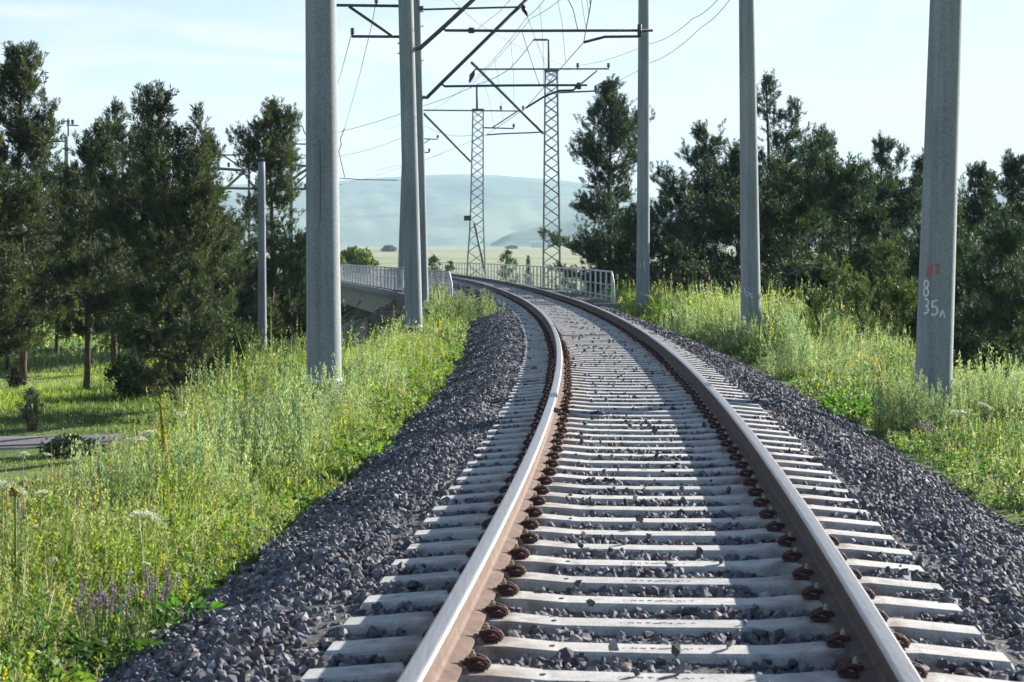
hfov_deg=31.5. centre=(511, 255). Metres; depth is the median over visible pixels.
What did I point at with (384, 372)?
wormwood bush
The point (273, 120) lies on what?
pine tree
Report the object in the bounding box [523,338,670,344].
railway sleeper
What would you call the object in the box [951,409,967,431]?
white umbel flower
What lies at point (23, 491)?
white umbel flower
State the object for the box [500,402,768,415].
railway sleeper
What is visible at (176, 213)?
pine tree
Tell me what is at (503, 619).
railway sleeper
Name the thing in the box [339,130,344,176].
overhead wire
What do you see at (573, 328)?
railway sleeper
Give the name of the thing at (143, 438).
white umbel flower
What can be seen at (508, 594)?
railway sleeper
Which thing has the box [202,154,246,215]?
catenary pole
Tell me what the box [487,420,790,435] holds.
railway sleeper
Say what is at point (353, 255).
bush
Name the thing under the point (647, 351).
railway sleeper
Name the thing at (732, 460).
railway sleeper
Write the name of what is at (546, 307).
railway sleeper
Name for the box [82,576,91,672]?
white umbel flower
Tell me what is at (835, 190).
pine tree
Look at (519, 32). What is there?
overhead wire
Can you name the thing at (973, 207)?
pine tree
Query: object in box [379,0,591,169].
overhead wire
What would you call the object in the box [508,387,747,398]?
railway sleeper
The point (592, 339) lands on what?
railway sleeper
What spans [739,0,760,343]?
concrete pole
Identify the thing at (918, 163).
pine tree
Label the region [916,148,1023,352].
pine tree
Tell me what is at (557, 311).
railway sleeper
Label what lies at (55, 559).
white umbel flower
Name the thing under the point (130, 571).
white umbel flower
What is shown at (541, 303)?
railway sleeper
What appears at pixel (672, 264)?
pine tree
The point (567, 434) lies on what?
railway sleeper
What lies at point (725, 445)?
railway sleeper
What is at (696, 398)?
railway sleeper
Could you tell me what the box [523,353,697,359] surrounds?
railway sleeper
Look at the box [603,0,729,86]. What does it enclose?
overhead wire
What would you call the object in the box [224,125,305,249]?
catenary pole
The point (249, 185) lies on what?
catenary pole
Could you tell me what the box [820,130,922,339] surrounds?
pine tree
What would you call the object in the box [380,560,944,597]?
railway sleeper
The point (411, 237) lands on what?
catenary pole
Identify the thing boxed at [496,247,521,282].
bush
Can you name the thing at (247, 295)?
pine tree
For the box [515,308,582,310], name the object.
railway sleeper
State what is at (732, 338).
wormwood bush
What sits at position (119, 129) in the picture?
pine tree
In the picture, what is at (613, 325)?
railway sleeper
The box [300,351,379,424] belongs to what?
wormwood bush
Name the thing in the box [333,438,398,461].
broad leaved plant
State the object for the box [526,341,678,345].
railway sleeper
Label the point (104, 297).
pine tree
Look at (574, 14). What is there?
overhead wire
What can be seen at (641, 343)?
railway sleeper
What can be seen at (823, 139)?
pine tree
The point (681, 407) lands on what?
railway sleeper
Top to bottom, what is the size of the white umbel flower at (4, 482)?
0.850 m
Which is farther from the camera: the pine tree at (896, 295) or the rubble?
the rubble
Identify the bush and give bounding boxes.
[68,429,162,525]
[151,392,273,523]
[184,354,317,493]
[255,355,345,465]
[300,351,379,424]
[340,246,381,273]
[340,254,354,275]
[342,345,408,394]
[362,332,407,352]
[422,295,467,320]
[428,254,441,272]
[432,287,504,323]
[445,260,457,273]
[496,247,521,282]
[524,255,532,284]
[554,269,578,291]
[656,303,708,338]
[718,310,765,353]
[762,306,816,377]
[868,362,929,436]
[881,371,973,432]
[952,344,1023,428]
[970,354,1023,416]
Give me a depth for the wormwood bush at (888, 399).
20.37 m
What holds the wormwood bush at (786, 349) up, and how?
on the ground at (452, 252)
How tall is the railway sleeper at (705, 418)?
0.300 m
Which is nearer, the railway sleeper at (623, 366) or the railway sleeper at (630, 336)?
the railway sleeper at (623, 366)
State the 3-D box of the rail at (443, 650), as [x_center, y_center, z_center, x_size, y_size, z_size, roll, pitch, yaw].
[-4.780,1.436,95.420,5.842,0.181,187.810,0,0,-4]
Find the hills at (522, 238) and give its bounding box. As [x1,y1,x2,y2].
[491,205,1022,246]
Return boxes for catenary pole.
[49,118,78,296]
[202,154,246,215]
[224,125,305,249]
[248,170,250,249]
[336,0,652,335]
[413,0,586,306]
[424,135,438,152]
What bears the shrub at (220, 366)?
on the ground at (452, 252)
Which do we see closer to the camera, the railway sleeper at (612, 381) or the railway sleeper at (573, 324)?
the railway sleeper at (612, 381)
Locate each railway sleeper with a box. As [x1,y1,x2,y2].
[301,650,1014,681]
[323,623,1014,671]
[339,599,985,643]
[360,578,962,618]
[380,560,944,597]
[391,544,924,578]
[405,529,914,559]
[412,515,896,544]
[421,503,882,532]
[432,492,869,517]
[440,482,858,507]
[448,473,848,495]
[457,464,841,486]
[460,457,833,478]
[466,449,822,468]
[474,443,815,461]
[476,436,808,453]
[482,430,803,447]
[485,425,798,440]
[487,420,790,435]
[491,415,784,428]
[495,410,777,424]
[498,406,771,419]
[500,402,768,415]
[501,398,764,411]
[504,394,760,407]
[506,303,571,306]
[508,301,566,303]
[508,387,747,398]
[508,391,751,402]
[509,384,746,395]
[511,305,575,307]
[512,304,573,306]
[512,306,578,308]
[512,381,741,392]
[513,307,580,309]
[513,378,736,388]
[514,311,588,313]
[514,311,590,315]
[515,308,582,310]
[515,313,594,316]
[516,370,724,379]
[517,309,585,311]
[517,366,719,375]
[517,375,732,385]
[518,312,591,314]
[518,313,595,316]
[518,314,597,317]
[518,315,598,318]
[518,315,599,319]
[518,368,723,377]
[518,373,728,382]
[520,310,588,312]
[520,316,602,319]
[520,363,715,372]
[521,318,631,321]
[521,320,609,324]
[521,321,635,325]
[521,322,639,326]
[521,358,707,365]
[521,359,709,367]
[522,317,602,320]
[522,319,634,322]
[522,323,642,326]
[522,324,615,327]
[522,325,644,329]
[522,355,701,361]
[522,361,714,370]
[523,317,603,320]
[523,325,642,328]
[523,327,652,332]
[523,333,663,338]
[523,337,669,342]
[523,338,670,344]
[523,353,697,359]
[523,357,704,363]
[524,328,654,332]
[524,330,655,334]
[524,332,662,337]
[524,339,674,344]
[524,346,688,352]
[524,348,690,353]
[524,350,694,356]
[525,331,659,335]
[525,343,681,348]
[525,351,695,357]
[526,326,649,330]
[526,335,666,339]
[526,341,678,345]
[526,342,678,347]
[526,345,681,350]
[527,320,608,322]
[527,329,651,333]
[531,336,669,340]
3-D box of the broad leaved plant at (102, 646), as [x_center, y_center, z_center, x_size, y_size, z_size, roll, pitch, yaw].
[-1.850,1.899,8.684,0.584,0.229,0.604,0,0,-23]
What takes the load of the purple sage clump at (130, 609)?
on the ground at (452, 252)
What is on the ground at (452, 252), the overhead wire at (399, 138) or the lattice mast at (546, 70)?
the lattice mast at (546, 70)
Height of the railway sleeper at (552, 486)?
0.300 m
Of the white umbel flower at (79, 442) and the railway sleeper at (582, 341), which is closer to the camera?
the white umbel flower at (79, 442)
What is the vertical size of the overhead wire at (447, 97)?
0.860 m
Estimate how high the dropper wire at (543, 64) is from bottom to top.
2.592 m
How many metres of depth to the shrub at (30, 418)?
49.93 m
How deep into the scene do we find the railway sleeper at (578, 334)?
36.11 m
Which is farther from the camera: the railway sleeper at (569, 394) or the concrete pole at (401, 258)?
the concrete pole at (401, 258)
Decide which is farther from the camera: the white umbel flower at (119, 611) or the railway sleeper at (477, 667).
the white umbel flower at (119, 611)
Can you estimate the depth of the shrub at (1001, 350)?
40.02 m
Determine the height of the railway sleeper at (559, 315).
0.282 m
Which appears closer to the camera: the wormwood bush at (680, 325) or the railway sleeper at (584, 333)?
the railway sleeper at (584, 333)
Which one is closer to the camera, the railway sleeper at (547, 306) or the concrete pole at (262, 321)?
the railway sleeper at (547, 306)
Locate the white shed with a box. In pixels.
[530,240,547,246]
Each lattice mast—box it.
[423,87,524,277]
[469,39,609,289]
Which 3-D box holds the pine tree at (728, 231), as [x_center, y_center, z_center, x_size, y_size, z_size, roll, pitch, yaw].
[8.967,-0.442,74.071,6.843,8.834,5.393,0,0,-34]
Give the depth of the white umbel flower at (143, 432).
14.00 m
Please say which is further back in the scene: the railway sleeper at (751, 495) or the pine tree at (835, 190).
the pine tree at (835, 190)
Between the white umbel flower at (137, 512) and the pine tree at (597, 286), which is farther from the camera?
the pine tree at (597, 286)
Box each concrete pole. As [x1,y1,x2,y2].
[258,162,266,349]
[305,0,341,406]
[398,167,403,286]
[636,0,649,312]
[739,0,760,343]
[913,0,962,423]
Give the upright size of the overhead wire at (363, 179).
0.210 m
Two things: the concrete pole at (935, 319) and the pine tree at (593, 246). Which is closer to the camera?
the concrete pole at (935, 319)
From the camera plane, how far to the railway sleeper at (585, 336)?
35.12 m
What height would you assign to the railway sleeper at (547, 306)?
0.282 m
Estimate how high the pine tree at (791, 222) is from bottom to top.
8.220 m
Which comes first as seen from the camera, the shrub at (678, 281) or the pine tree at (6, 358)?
the shrub at (678, 281)
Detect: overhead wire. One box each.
[298,40,532,140]
[302,126,470,163]
[338,34,351,81]
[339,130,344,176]
[340,153,443,184]
[341,178,397,180]
[344,3,375,128]
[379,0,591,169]
[424,0,543,113]
[452,0,575,69]
[472,0,559,83]
[522,32,539,83]
[568,0,577,28]
[584,0,716,64]
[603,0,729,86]
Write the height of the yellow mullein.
0.902 m
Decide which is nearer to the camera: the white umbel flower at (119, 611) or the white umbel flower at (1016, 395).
the white umbel flower at (119, 611)
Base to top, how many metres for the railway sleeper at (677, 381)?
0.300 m
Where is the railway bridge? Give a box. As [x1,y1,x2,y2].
[279,274,621,316]
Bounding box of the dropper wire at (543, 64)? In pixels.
[539,4,543,86]
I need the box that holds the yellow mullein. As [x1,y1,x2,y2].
[159,403,168,473]
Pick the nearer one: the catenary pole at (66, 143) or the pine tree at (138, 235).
the pine tree at (138, 235)
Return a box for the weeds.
[0,268,1023,681]
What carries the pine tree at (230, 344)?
on the ground at (452, 252)
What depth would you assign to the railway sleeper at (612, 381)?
22.64 m
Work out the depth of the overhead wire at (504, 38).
72.09 m
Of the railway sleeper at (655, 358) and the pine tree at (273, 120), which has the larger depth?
the pine tree at (273, 120)
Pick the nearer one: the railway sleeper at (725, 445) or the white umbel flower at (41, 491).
the white umbel flower at (41, 491)
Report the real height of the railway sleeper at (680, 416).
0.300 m
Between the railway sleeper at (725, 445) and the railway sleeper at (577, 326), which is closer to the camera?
the railway sleeper at (725, 445)
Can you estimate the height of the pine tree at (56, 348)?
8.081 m
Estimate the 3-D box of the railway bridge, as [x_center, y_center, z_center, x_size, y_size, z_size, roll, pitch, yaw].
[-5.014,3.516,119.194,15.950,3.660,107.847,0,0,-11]
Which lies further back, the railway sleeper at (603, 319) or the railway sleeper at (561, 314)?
the railway sleeper at (561, 314)
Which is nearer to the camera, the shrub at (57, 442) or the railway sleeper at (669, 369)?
the railway sleeper at (669, 369)
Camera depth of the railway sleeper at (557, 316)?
46.62 m
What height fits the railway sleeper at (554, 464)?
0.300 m
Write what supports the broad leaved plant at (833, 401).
on the ground at (452, 252)
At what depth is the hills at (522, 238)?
3844.47 m
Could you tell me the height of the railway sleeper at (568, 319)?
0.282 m
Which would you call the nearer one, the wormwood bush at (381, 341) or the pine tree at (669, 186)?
the wormwood bush at (381, 341)
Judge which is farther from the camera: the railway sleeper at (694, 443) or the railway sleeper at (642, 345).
the railway sleeper at (642, 345)
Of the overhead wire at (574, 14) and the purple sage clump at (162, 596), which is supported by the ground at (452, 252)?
the purple sage clump at (162, 596)
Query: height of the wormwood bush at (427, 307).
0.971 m
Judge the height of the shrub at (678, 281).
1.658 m
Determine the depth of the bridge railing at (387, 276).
94.55 m
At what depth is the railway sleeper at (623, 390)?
21.14 m
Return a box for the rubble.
[341,299,404,348]
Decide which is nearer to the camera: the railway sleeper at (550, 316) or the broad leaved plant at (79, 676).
the broad leaved plant at (79, 676)
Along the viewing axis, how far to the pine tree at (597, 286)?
95.41 m
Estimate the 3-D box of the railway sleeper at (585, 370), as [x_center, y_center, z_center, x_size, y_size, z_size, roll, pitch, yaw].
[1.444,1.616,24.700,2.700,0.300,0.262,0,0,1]
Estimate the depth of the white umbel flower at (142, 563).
8.90 m
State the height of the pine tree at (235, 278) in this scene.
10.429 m
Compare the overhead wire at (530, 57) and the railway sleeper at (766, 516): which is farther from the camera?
the overhead wire at (530, 57)
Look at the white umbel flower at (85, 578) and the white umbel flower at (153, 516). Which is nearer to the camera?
the white umbel flower at (85, 578)
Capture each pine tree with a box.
[0,39,118,384]
[0,117,181,390]
[0,131,68,360]
[0,221,50,369]
[8,191,103,354]
[56,96,175,363]
[80,77,262,408]
[97,157,178,340]
[155,266,240,409]
[169,126,257,356]
[183,316,296,385]
[206,207,298,347]
[222,95,305,346]
[236,275,305,340]
[274,258,360,340]
[536,73,676,297]
[575,230,664,296]
[596,189,714,290]
[609,118,766,286]
[657,139,809,302]
[677,148,896,308]
[680,67,831,298]
[778,150,918,329]
[788,122,854,302]
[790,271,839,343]
[801,253,874,336]
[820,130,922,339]
[833,269,890,345]
[852,230,917,344]
[870,197,1012,369]
[893,147,970,338]
[903,160,1016,345]
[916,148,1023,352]
[954,198,1023,382]
[975,201,1023,328]
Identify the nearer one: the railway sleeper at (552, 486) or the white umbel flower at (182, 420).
the railway sleeper at (552, 486)
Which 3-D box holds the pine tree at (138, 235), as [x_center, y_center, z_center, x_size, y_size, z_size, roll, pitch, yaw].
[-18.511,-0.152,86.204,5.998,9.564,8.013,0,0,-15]
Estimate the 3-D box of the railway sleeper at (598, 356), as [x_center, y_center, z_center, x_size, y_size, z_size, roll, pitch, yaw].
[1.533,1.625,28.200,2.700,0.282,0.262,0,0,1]
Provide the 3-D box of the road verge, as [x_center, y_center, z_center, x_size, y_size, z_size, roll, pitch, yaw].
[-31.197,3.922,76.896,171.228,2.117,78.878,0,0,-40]
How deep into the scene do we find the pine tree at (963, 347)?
61.54 m
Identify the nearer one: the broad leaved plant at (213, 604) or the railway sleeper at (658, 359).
the broad leaved plant at (213, 604)
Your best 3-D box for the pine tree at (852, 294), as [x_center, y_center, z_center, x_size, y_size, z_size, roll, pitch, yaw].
[6.896,1.196,35.965,1.006,1.899,1.359,0,0,-23]
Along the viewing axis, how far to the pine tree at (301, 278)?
91.44 m
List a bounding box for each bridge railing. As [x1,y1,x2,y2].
[277,264,452,294]
[434,262,614,302]
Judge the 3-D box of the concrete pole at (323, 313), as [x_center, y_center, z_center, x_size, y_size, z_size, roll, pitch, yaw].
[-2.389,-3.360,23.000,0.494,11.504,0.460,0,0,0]
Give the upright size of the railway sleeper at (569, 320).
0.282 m
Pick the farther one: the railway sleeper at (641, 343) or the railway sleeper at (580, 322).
the railway sleeper at (580, 322)
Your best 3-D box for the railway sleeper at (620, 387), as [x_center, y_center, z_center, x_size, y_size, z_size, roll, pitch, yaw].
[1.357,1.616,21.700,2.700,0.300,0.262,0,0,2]
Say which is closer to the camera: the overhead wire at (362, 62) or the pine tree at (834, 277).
the pine tree at (834, 277)
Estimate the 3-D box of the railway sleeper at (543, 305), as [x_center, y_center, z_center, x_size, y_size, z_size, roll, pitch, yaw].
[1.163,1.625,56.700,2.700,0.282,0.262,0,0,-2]
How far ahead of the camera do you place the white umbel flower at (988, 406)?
18.80 m
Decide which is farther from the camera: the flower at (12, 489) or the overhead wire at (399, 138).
the overhead wire at (399, 138)
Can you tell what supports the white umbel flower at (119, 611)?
on the ground at (452, 252)
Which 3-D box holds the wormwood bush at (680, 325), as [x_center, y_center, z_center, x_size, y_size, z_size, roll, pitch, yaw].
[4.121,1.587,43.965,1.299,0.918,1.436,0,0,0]
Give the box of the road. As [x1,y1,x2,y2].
[0,320,362,446]
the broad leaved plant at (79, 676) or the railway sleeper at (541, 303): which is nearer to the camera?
the broad leaved plant at (79, 676)
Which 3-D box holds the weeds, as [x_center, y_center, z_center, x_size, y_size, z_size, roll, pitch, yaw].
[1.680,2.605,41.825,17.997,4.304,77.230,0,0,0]
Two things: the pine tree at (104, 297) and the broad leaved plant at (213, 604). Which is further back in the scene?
the pine tree at (104, 297)
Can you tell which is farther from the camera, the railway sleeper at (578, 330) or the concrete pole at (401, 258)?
the concrete pole at (401, 258)
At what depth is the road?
46.73 m
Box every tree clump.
[380,245,396,251]
[505,245,518,248]
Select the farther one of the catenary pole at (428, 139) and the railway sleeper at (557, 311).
the catenary pole at (428, 139)
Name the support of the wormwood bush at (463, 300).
on the ground at (452, 252)
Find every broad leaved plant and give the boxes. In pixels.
[0,657,97,681]
[63,621,181,677]
[149,591,225,633]
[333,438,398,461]
[818,391,876,415]
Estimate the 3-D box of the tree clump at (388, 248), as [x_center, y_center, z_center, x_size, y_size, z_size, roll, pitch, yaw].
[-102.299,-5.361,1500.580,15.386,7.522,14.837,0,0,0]
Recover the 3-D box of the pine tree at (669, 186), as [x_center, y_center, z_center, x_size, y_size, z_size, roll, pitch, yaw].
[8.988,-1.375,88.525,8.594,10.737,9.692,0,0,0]
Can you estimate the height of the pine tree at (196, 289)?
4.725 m
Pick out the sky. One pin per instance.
(858, 68)
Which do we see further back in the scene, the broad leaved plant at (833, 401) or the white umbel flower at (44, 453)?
the broad leaved plant at (833, 401)
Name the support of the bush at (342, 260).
on the ground at (452, 252)
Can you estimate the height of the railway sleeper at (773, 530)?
0.300 m
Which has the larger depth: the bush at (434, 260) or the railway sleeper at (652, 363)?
the bush at (434, 260)
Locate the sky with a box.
[0,0,1023,198]
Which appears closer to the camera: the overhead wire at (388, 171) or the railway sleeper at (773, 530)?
the railway sleeper at (773, 530)
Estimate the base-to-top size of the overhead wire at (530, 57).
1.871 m
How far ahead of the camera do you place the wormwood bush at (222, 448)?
13.49 m
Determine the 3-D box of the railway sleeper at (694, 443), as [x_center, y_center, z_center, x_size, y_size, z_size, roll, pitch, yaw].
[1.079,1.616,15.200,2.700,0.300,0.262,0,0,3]
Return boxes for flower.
[0,480,16,592]
[8,484,20,595]
[8,487,27,585]
[17,451,29,539]
[33,489,48,566]
[41,452,51,543]
[47,557,57,635]
[75,440,82,498]
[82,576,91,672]
[114,580,121,652]
[120,435,147,497]
[126,570,133,652]
[127,509,160,581]
[139,429,156,483]
[141,562,151,637]
[145,509,165,601]
[175,411,190,461]
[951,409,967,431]
[978,401,994,431]
[1011,371,1023,430]
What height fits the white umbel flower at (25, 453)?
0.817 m
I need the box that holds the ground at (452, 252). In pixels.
[0,246,1023,678]
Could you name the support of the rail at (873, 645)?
on the railway sleeper at (554, 464)
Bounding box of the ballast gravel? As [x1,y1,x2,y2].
[95,282,1023,681]
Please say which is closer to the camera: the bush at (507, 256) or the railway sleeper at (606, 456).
the railway sleeper at (606, 456)
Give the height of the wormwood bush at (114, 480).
0.795 m
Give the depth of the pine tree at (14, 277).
57.89 m
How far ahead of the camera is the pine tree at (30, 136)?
65.53 m
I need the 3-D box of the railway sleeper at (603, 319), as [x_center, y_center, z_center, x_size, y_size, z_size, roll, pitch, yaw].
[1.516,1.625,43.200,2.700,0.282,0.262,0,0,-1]
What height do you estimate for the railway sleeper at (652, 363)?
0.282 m
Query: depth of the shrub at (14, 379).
63.90 m
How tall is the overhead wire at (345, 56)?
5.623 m
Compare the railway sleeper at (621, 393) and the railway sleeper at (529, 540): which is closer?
the railway sleeper at (529, 540)
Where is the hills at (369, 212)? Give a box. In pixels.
[23,174,1022,245]
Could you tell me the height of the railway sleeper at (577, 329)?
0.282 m
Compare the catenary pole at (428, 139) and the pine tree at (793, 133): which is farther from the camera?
the catenary pole at (428, 139)
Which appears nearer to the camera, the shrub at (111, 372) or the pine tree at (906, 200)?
the shrub at (111, 372)
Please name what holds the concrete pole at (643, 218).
on the ground at (452, 252)
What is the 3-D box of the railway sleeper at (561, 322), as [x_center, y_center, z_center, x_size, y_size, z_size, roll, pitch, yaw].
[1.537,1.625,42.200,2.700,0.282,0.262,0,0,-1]
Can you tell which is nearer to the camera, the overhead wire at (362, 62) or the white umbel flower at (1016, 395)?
the white umbel flower at (1016, 395)
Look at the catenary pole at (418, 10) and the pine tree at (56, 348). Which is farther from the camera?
the pine tree at (56, 348)
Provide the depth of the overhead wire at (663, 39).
62.66 m
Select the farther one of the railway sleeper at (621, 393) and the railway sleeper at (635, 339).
the railway sleeper at (635, 339)
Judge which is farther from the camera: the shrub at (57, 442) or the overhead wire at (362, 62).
the overhead wire at (362, 62)
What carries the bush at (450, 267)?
on the ground at (452, 252)
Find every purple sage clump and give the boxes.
[73,581,147,656]
[124,584,136,646]
[143,566,184,635]
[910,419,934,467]
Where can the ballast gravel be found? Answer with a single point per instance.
(319, 538)
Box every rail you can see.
[372,269,564,681]
[392,269,922,681]
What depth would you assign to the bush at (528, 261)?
164.96 m
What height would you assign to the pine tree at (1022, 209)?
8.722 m
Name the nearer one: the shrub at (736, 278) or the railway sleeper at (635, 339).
the railway sleeper at (635, 339)
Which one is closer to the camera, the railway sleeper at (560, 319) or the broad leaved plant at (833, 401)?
the broad leaved plant at (833, 401)
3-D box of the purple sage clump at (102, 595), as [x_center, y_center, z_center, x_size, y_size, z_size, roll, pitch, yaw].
[-1.947,1.804,8.865,0.355,0.443,0.233,0,0,0]
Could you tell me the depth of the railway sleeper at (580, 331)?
37.61 m
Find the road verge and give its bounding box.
[0,318,367,449]
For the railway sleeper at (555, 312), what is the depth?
49.69 m
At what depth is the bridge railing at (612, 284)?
93.69 m
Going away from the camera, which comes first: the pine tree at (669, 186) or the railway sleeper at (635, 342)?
the railway sleeper at (635, 342)
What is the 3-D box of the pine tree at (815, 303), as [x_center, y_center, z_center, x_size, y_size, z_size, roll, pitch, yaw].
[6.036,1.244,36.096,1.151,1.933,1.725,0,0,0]
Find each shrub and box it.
[4,365,28,387]
[15,386,45,431]
[35,433,105,457]
[103,354,147,397]
[110,374,164,399]
[196,363,235,391]
[650,277,715,298]
[714,274,767,301]
[968,337,1018,387]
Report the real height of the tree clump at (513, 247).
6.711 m
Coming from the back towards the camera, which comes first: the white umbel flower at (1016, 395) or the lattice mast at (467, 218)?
the lattice mast at (467, 218)
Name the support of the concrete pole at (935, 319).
on the ground at (452, 252)
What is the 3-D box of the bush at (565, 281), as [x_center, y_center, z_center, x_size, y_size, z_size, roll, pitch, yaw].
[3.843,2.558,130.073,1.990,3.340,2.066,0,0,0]
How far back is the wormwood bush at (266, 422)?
15.40 m
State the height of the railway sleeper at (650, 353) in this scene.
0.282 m
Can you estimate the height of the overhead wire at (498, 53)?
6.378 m
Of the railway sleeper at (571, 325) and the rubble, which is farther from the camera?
the rubble
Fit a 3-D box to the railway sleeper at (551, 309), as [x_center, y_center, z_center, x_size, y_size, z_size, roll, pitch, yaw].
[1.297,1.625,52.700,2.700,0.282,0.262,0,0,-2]
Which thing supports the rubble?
on the ground at (452, 252)
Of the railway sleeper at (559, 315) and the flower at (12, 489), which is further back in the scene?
the railway sleeper at (559, 315)
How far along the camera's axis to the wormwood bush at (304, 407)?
17.45 m
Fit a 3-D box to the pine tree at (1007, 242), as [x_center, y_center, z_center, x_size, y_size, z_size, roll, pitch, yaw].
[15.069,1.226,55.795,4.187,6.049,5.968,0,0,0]
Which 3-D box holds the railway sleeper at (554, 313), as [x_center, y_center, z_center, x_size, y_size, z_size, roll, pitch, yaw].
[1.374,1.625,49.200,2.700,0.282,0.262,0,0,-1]

